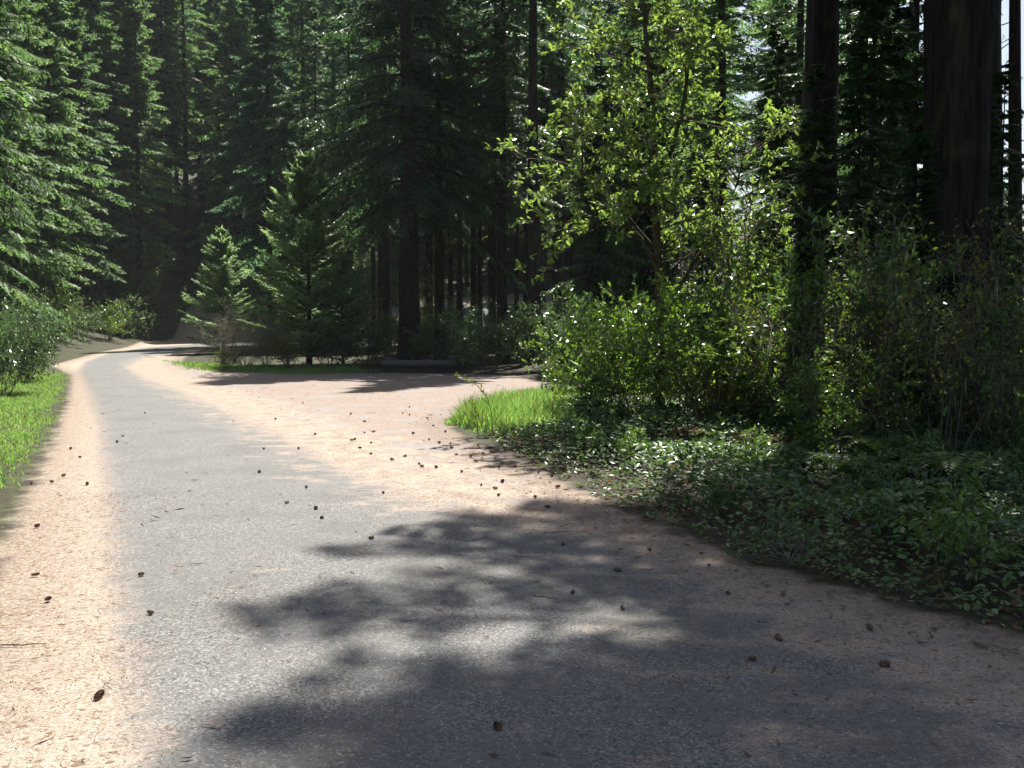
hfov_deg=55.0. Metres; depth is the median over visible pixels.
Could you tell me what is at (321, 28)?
fir tree
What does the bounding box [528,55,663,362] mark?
hemlock tree
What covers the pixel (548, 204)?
fir tree
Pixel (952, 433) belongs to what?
leafy plant
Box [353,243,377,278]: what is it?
dark shrub
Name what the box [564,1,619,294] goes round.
fir tree
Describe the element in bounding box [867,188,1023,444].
brush shrub
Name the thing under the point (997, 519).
bramble
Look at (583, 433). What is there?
leafy plant
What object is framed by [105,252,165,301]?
dark shrub
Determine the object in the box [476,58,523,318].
fir tree
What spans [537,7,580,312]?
fir tree
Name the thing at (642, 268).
fir tree
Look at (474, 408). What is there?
weed stalk
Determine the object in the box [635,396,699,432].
bramble
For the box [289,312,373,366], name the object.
dark shrub
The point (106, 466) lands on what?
gravel turnout
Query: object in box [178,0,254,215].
fir tree
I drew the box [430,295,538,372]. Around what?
evergreen shrub
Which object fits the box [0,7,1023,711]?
ground
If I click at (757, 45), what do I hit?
fir tree
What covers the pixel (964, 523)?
leafy plant
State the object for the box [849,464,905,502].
leafy plant
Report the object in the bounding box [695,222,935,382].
leafy shrub
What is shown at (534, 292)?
slim fir
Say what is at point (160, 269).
dark shrub
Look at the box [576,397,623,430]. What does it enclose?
leafy plant
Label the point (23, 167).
fir tree
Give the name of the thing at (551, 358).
leafy shrub
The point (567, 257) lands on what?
woods
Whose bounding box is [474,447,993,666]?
dry leaves
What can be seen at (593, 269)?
fir tree
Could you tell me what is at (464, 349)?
evergreen shrub
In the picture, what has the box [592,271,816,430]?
leafy shrub
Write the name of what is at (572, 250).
fir tree
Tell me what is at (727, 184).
fir tree
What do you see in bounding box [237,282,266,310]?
dark shrub
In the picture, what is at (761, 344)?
brush shrub
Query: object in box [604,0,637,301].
fir tree
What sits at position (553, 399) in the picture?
weed stalk
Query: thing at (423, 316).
brush shrub
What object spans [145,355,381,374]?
grass
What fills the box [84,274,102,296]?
leafy shrub
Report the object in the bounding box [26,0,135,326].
fir tree
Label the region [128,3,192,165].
fir tree
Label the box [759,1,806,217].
fir tree
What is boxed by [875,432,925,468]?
bramble
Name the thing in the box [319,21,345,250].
fir tree
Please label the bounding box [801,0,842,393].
stout fir
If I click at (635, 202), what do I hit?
fir tree
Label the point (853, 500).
ground cover
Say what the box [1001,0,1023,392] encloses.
slim fir
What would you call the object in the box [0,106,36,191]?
fir tree
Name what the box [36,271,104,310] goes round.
dark shrub
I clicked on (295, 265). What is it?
leafy shrub
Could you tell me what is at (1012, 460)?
leafy plant
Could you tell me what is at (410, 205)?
douglas fir
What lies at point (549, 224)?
fir tree
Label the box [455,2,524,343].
fir tree
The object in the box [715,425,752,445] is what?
bramble
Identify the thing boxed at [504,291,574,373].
dark shrub
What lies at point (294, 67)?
fir tree
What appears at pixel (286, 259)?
dark shrub
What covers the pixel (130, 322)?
dark shrub
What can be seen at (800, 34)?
slim fir
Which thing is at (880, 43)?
slim fir
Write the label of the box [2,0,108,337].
fir tree
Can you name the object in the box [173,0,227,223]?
fir tree
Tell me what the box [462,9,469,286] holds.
fir tree
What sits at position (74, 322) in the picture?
dark shrub
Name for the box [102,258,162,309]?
leafy shrub
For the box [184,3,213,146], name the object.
fir tree
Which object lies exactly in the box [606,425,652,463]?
leafy plant
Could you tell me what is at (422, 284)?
dark shrub
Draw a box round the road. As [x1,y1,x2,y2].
[92,306,1023,767]
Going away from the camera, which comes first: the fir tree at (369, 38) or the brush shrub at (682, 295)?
the brush shrub at (682, 295)
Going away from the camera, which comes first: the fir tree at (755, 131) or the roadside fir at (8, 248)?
the roadside fir at (8, 248)
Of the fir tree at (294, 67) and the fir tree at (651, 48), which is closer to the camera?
the fir tree at (651, 48)
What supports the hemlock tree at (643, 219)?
on the ground at (52, 459)
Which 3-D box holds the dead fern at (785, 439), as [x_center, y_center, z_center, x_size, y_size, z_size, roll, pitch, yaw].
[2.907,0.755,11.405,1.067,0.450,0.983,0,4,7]
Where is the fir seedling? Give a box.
[550,343,632,419]
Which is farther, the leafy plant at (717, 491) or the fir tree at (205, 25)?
the fir tree at (205, 25)
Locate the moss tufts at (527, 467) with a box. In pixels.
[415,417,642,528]
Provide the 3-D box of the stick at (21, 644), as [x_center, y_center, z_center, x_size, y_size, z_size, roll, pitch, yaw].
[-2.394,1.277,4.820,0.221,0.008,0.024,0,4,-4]
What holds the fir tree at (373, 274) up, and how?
on the ground at (52, 459)
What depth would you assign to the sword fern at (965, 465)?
9.03 m
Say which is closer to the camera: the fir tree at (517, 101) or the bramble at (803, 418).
the bramble at (803, 418)
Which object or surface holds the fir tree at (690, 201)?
on the ground at (52, 459)
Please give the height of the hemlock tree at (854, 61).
6.575 m
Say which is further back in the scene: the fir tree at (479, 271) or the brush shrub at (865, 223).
the fir tree at (479, 271)
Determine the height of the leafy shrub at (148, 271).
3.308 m
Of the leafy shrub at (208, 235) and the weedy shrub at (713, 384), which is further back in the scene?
the leafy shrub at (208, 235)
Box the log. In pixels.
[381,360,455,367]
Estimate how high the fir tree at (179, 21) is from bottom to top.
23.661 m
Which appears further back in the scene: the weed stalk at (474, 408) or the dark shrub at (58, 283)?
the dark shrub at (58, 283)
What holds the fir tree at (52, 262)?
on the ground at (52, 459)
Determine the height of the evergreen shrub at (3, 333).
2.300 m
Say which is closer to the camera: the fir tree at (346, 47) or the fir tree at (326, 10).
the fir tree at (326, 10)
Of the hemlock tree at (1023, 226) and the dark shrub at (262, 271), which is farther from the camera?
the dark shrub at (262, 271)
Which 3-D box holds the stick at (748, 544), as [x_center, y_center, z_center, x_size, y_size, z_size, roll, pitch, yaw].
[1.688,1.135,6.943,0.350,0.013,0.031,1,4,19]
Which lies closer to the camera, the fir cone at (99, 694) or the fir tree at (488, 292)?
the fir cone at (99, 694)
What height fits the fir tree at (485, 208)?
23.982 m
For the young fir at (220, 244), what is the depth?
46.39 m
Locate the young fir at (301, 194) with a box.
[236,149,376,365]
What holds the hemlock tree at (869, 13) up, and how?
on the ground at (52, 459)
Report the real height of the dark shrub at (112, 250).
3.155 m
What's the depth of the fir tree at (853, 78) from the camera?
50.04 m
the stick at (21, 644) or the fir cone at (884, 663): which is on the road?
the fir cone at (884, 663)
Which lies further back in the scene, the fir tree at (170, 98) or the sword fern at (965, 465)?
the fir tree at (170, 98)
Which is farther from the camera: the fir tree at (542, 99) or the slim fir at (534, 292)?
the fir tree at (542, 99)
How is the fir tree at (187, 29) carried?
on the ground at (52, 459)
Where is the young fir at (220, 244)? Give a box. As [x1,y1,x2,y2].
[179,226,264,351]
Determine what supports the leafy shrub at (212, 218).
on the ground at (52, 459)
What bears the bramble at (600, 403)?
on the ground at (52, 459)
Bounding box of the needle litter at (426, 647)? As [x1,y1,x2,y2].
[0,491,1023,767]
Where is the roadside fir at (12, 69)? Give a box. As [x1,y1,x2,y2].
[0,0,77,344]
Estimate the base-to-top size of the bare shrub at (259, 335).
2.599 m
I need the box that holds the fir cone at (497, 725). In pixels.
[493,721,502,729]
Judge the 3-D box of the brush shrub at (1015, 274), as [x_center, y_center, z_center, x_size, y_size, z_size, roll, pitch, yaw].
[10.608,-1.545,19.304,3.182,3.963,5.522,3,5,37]
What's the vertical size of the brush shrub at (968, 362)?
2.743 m
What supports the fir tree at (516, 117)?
on the ground at (52, 459)
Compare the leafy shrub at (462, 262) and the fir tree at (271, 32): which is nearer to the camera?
the fir tree at (271, 32)
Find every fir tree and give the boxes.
[0,2,96,323]
[0,6,101,310]
[0,7,43,243]
[0,17,75,293]
[0,37,42,106]
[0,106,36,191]
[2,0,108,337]
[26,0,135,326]
[33,0,134,314]
[56,17,136,283]
[64,0,149,307]
[87,0,161,238]
[94,0,189,306]
[96,0,181,270]
[97,8,169,140]
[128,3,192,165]
[141,0,175,109]
[141,0,202,254]
[144,0,205,223]
[150,2,197,203]
[151,0,225,257]
[154,0,202,187]
[162,5,194,167]
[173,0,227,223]
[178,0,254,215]
[178,0,287,295]
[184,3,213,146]
[200,1,218,69]
[200,6,265,213]
[205,0,315,338]
[213,0,256,191]
[233,0,327,259]
[243,9,263,222]
[246,2,324,174]
[248,0,345,342]
[271,0,339,292]
[273,3,341,198]
[283,2,345,347]
[293,0,368,345]
[306,0,377,336]
[308,0,328,72]
[309,0,346,233]
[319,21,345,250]
[325,0,374,214]
[326,18,374,272]
[335,0,417,337]
[341,15,398,337]
[342,1,368,235]
[343,0,425,346]
[345,1,378,97]
[370,0,506,359]
[370,28,399,287]
[391,18,456,346]
[416,20,463,293]
[416,36,469,259]
[417,0,493,353]
[417,51,465,313]
[433,0,468,343]
[435,0,562,362]
[441,0,517,328]
[443,20,485,308]
[448,2,516,351]
[449,0,515,348]
[454,0,563,358]
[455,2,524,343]
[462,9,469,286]
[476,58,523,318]
[476,162,518,323]
[485,19,551,327]
[491,11,568,351]
[506,0,590,345]
[506,0,612,345]
[508,2,566,301]
[514,30,567,266]
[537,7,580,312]
[545,0,604,313]
[546,29,578,273]
[548,4,620,291]
[564,0,619,282]
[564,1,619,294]
[579,3,619,291]
[586,0,679,349]
[589,0,638,293]
[590,0,690,288]
[592,0,803,331]
[601,1,679,277]
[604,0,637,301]
[605,0,714,351]
[613,0,729,282]
[618,0,641,285]
[670,1,704,281]
[671,2,739,285]
[673,21,732,294]
[673,86,689,279]
[680,4,785,303]
[680,5,748,235]
[688,13,759,204]
[689,62,744,250]
[736,0,805,167]
[741,0,805,236]
[744,21,795,218]
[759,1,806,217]
[784,1,901,255]
[838,12,918,192]
[839,12,857,157]
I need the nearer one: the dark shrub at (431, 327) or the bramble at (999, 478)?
the bramble at (999, 478)
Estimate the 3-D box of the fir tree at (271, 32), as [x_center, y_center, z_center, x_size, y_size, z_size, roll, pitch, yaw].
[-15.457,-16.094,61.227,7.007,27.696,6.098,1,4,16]
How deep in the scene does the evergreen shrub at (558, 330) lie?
16.84 m
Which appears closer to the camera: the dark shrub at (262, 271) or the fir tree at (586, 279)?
the fir tree at (586, 279)
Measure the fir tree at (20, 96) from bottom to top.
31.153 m
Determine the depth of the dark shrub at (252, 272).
80.69 m
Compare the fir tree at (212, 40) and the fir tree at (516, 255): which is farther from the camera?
the fir tree at (212, 40)
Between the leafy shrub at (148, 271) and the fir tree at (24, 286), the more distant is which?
the leafy shrub at (148, 271)
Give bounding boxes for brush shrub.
[353,258,460,348]
[378,282,434,332]
[427,293,498,360]
[659,208,855,365]
[668,275,704,335]
[691,244,798,320]
[704,190,1023,454]
[710,211,937,453]
[763,185,989,435]
[779,219,1023,456]
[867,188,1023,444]
[1006,204,1023,367]
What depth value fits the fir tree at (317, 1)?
99.37 m
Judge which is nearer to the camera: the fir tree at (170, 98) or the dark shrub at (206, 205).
the fir tree at (170, 98)
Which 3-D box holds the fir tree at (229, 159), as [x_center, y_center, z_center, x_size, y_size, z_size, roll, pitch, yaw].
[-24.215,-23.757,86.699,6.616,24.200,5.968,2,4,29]
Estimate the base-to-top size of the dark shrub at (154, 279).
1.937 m
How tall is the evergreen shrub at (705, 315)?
2.811 m
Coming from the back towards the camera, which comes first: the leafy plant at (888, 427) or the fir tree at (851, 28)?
the fir tree at (851, 28)
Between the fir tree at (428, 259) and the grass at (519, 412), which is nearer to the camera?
the grass at (519, 412)
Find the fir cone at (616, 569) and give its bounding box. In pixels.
[613,567,621,571]
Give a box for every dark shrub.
[0,309,67,383]
[2,282,53,344]
[29,272,91,298]
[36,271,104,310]
[41,291,95,344]
[61,295,106,338]
[63,286,117,324]
[81,267,116,295]
[86,266,115,292]
[94,245,135,282]
[100,293,156,338]
[103,262,138,296]
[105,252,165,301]
[143,267,163,290]
[147,261,174,285]
[164,249,199,277]
[193,194,215,216]
[236,258,264,283]
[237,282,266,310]
[243,246,293,287]
[278,254,313,268]
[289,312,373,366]
[319,242,359,259]
[330,306,399,364]
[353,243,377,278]
[366,313,398,355]
[398,264,424,290]
[399,319,458,366]
[420,303,482,356]
[420,314,447,347]
[421,297,469,344]
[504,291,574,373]
[508,317,526,354]
[718,200,977,445]
[815,277,1023,432]
[873,278,1023,460]
[921,240,1023,428]
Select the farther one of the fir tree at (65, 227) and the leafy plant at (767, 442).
the fir tree at (65, 227)
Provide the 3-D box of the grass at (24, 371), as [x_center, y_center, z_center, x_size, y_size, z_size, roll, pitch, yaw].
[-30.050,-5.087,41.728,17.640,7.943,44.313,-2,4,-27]
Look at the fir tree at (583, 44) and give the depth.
70.04 m
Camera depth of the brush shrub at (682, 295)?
39.01 m
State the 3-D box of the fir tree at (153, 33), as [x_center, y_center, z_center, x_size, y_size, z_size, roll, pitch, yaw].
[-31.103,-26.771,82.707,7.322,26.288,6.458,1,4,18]
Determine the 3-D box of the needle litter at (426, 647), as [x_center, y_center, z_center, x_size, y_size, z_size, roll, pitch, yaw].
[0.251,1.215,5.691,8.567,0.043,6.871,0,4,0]
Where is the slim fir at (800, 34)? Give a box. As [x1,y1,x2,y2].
[740,0,859,244]
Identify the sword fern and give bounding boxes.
[798,452,880,473]
[831,435,954,462]
[890,451,1014,484]
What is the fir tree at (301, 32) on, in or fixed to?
on the ground at (52, 459)
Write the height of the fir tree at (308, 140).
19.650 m
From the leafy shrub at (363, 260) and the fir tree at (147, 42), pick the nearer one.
the fir tree at (147, 42)
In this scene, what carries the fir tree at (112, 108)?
on the ground at (52, 459)
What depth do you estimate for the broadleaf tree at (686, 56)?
14.99 m
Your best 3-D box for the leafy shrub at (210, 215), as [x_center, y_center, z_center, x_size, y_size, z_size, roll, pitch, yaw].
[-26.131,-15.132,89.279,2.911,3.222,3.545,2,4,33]
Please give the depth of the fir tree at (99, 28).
66.86 m
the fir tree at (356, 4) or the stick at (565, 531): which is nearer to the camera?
the stick at (565, 531)
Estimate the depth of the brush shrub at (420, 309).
53.35 m
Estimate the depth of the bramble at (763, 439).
9.82 m
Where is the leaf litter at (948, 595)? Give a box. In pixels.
[469,394,1023,629]
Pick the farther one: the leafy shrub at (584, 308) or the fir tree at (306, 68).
the fir tree at (306, 68)
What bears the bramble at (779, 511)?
on the ground at (52, 459)
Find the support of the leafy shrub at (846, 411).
on the ground at (52, 459)
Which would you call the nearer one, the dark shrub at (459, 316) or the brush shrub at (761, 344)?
the brush shrub at (761, 344)
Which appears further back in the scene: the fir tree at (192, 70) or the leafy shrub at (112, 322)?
the fir tree at (192, 70)
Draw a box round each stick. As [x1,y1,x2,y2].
[0,643,46,645]
[543,531,582,532]
[726,542,776,546]
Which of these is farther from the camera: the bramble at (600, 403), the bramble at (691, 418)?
the bramble at (600, 403)
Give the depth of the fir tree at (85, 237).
68.48 m
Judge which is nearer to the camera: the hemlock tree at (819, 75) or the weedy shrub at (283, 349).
the hemlock tree at (819, 75)
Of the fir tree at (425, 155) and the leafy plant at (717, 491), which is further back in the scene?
the fir tree at (425, 155)
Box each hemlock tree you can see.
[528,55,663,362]
[603,62,705,364]
[661,77,745,339]
[701,17,840,304]
[725,36,840,290]
[754,63,878,331]
[769,0,922,304]
[794,26,908,397]
[837,31,892,254]
[838,0,1023,376]
[862,0,922,248]
[872,130,940,406]
[983,59,1023,417]
[1004,186,1023,300]
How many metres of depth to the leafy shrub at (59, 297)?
50.22 m
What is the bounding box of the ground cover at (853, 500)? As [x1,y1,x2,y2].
[480,384,1023,628]
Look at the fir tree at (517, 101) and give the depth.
55.49 m
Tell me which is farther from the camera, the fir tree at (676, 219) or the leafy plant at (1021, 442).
the fir tree at (676, 219)
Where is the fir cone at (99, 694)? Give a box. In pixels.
[93,689,104,699]
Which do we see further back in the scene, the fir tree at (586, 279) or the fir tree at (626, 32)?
the fir tree at (586, 279)
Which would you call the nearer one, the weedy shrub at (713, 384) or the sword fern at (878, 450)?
the sword fern at (878, 450)
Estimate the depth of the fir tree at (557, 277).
46.41 m
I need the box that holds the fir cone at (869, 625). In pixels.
[865,623,873,629]
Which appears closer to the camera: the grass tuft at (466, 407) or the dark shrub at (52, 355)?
the grass tuft at (466, 407)
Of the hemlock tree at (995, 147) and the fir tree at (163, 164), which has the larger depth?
the fir tree at (163, 164)
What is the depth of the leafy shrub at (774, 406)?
12.32 m
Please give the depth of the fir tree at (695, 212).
65.43 m
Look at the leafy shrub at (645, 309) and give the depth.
15.64 m
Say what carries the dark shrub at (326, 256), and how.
on the ground at (52, 459)
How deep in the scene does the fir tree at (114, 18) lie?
72.34 m
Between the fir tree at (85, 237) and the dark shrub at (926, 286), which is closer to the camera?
the dark shrub at (926, 286)
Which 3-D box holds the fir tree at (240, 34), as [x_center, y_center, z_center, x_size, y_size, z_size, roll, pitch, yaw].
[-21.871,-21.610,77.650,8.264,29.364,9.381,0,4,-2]
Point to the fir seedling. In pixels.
(582, 401)
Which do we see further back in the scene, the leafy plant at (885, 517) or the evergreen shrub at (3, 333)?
the evergreen shrub at (3, 333)
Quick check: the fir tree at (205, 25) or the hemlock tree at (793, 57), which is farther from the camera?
the fir tree at (205, 25)
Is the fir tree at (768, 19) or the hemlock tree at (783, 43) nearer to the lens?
the hemlock tree at (783, 43)
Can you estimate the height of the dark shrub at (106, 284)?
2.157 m
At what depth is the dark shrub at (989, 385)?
11.46 m
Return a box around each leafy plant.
[568,411,627,454]
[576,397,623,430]
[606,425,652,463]
[607,403,633,419]
[698,471,756,514]
[739,425,786,454]
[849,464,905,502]
[865,489,938,549]
[869,415,912,435]
[884,428,941,473]
[889,482,1022,583]
[891,468,984,534]
[936,421,969,448]
[969,447,1023,484]
[993,408,1023,429]
[997,437,1023,460]
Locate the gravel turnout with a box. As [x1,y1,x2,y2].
[0,300,1023,767]
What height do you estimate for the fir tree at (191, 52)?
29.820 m
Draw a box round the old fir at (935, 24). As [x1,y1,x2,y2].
[919,0,1014,406]
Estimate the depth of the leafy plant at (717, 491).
7.96 m
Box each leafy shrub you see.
[2,269,78,340]
[39,289,68,307]
[82,295,136,339]
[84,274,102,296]
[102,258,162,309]
[125,255,167,293]
[184,242,241,280]
[197,213,236,246]
[197,221,216,244]
[201,206,236,222]
[232,268,276,315]
[255,254,299,295]
[327,255,370,291]
[353,253,368,277]
[453,251,470,273]
[522,320,606,388]
[539,294,673,411]
[553,291,612,340]
[555,281,724,419]
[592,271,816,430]
[594,257,743,412]
[603,276,677,355]
[691,298,854,444]
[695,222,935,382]
[695,266,873,432]
[718,243,944,419]
[774,325,923,459]
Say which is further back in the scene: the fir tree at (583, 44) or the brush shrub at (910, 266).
the fir tree at (583, 44)
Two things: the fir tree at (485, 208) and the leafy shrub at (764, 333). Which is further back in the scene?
the fir tree at (485, 208)
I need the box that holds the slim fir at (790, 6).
[735,0,805,204]
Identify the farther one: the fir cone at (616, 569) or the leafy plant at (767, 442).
the leafy plant at (767, 442)
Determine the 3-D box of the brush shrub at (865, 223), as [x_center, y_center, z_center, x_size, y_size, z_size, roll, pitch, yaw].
[4.962,-1.099,14.311,2.851,3.712,4.948,0,4,0]
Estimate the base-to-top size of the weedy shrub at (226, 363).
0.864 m
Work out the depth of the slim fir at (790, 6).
43.15 m
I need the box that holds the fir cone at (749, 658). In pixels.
[747,656,756,660]
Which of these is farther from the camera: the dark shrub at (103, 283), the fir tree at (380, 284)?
the dark shrub at (103, 283)
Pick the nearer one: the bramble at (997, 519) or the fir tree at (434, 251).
the bramble at (997, 519)
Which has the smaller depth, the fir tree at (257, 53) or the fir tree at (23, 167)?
the fir tree at (23, 167)
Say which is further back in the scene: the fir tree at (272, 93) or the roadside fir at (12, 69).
the fir tree at (272, 93)
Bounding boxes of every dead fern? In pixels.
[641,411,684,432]
[667,425,718,442]
[727,428,795,452]
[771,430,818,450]
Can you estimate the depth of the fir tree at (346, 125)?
80.87 m
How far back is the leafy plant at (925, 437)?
10.29 m
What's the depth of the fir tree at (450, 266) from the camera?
60.70 m
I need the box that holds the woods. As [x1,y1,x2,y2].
[477,0,918,289]
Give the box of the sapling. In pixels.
[695,173,803,361]
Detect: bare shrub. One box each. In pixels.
[193,297,292,365]
[232,316,295,365]
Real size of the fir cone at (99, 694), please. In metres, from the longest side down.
0.065 x 0.038 x 0.032 m
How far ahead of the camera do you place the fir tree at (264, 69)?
90.17 m
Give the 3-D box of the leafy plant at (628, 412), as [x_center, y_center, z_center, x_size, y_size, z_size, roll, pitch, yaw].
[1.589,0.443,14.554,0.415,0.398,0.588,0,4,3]
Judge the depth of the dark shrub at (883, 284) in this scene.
12.26 m
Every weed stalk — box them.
[454,372,492,434]
[468,396,479,433]
[549,386,557,418]
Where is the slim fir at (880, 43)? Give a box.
[851,1,921,184]
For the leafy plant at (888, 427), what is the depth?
12.21 m
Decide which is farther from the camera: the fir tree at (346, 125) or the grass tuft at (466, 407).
the fir tree at (346, 125)
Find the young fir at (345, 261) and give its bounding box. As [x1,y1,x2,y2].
[311,245,380,365]
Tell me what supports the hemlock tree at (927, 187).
on the ground at (52, 459)
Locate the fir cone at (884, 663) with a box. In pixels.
[879,660,890,666]
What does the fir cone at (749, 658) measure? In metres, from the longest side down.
0.044 x 0.026 x 0.022 m
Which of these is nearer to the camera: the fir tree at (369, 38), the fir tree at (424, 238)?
the fir tree at (424, 238)
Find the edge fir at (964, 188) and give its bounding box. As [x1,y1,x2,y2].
[826,0,1002,439]
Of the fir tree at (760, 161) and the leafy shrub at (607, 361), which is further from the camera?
the fir tree at (760, 161)
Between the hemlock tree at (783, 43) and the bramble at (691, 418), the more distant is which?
the hemlock tree at (783, 43)
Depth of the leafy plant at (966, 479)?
7.32 m
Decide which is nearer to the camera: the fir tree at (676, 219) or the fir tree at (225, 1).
the fir tree at (676, 219)
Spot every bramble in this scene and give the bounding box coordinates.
[560,406,619,446]
[576,389,636,417]
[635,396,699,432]
[644,442,743,499]
[659,403,722,438]
[662,408,729,442]
[703,428,799,491]
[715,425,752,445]
[726,500,852,577]
[751,405,833,445]
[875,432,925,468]
[937,508,1023,565]
[964,450,1023,507]
[984,486,1023,543]
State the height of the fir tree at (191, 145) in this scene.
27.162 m
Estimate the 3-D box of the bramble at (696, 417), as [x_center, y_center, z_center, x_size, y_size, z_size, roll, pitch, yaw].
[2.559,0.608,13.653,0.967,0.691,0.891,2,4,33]
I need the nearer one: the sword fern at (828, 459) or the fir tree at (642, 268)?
the sword fern at (828, 459)
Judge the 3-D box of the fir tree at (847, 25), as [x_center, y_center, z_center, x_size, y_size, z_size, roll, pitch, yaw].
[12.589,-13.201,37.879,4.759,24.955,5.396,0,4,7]
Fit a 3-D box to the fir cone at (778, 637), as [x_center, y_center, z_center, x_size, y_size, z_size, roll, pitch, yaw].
[1.331,1.264,4.901,0.032,0.034,0.056,9,8,-11]
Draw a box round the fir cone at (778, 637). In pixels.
[775,633,782,640]
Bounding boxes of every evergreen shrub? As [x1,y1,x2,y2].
[0,295,69,396]
[0,310,19,389]
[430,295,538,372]
[447,314,486,368]
[538,279,652,400]
[678,246,858,425]
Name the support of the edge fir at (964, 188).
on the ground at (52, 459)
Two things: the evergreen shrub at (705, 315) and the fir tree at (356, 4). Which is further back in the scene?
the fir tree at (356, 4)
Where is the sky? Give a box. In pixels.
[338,0,1023,230]
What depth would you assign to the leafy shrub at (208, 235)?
85.16 m
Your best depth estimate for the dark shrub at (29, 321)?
45.87 m
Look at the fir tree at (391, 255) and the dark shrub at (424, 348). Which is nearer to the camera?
the dark shrub at (424, 348)
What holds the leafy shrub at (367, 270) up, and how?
on the ground at (52, 459)
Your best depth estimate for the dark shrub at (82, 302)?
56.80 m
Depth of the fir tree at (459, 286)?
44.21 m
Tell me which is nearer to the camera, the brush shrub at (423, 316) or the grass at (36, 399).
the grass at (36, 399)
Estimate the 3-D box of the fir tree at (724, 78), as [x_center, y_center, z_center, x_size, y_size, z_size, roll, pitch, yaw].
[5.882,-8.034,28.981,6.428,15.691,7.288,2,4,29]
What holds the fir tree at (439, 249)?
on the ground at (52, 459)
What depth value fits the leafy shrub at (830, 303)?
12.89 m
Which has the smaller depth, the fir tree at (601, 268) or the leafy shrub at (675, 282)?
the leafy shrub at (675, 282)
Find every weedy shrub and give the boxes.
[207,346,245,368]
[269,323,316,368]
[658,339,792,442]
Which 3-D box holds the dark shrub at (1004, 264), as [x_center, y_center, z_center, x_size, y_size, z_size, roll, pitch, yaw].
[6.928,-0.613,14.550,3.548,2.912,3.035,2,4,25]
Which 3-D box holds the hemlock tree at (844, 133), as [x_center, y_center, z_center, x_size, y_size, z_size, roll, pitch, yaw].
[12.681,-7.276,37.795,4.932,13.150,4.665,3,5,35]
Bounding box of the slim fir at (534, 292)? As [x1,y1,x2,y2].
[472,0,591,363]
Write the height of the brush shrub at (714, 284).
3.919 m
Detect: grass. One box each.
[0,358,49,377]
[0,371,68,527]
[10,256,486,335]
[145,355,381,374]
[444,383,612,435]
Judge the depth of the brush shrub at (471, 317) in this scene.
39.56 m
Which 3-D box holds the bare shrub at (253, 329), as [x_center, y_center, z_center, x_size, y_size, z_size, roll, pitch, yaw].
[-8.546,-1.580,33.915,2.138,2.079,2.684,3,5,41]
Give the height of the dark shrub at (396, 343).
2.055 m
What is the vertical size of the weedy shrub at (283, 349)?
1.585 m
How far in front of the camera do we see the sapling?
14.20 m
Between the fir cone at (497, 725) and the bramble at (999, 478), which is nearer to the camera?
the fir cone at (497, 725)
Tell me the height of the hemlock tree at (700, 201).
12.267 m
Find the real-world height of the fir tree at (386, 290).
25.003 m
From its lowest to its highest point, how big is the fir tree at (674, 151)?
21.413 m
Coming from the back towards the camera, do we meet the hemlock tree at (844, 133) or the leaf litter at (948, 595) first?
the hemlock tree at (844, 133)
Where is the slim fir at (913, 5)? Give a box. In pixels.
[876,0,923,193]
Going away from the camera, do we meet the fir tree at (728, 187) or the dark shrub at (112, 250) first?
the fir tree at (728, 187)
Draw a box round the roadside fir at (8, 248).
[0,120,49,361]
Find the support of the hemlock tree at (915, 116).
on the ground at (52, 459)
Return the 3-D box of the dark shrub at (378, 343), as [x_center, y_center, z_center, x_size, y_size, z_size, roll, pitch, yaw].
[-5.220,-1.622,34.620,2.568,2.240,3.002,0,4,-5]
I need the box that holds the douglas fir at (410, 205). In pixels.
[288,0,548,359]
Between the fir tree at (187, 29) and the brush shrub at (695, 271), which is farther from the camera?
the fir tree at (187, 29)
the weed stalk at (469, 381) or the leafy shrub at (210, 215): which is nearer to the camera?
the weed stalk at (469, 381)
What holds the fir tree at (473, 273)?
on the ground at (52, 459)
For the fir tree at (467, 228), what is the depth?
66.86 m
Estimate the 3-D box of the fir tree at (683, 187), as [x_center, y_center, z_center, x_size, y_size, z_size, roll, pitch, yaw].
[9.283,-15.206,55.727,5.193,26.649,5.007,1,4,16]
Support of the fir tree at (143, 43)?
on the ground at (52, 459)
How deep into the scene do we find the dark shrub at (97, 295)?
65.64 m
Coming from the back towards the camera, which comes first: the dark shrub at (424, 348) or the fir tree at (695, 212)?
the fir tree at (695, 212)
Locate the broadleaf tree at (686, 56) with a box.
[484,0,832,409]
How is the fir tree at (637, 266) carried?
on the ground at (52, 459)
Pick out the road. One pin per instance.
(216, 460)
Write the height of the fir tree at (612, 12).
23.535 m
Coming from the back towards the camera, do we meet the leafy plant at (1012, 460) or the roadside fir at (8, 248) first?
the roadside fir at (8, 248)
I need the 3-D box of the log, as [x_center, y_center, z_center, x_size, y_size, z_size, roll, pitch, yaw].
[-3.169,-0.688,33.235,2.524,0.281,0.291,0,4,3]
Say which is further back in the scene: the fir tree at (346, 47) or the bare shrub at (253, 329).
the fir tree at (346, 47)
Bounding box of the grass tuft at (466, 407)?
[447,389,512,429]
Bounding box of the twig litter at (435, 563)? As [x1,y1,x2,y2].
[1,385,990,757]
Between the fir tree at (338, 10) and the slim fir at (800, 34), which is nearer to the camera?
the slim fir at (800, 34)
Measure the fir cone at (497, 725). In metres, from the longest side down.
0.045 x 0.036 x 0.034 m
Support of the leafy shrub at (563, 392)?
on the ground at (52, 459)
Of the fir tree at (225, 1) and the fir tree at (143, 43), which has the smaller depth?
the fir tree at (143, 43)
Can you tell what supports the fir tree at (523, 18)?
on the ground at (52, 459)
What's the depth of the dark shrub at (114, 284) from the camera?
69.32 m
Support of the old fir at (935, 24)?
on the ground at (52, 459)

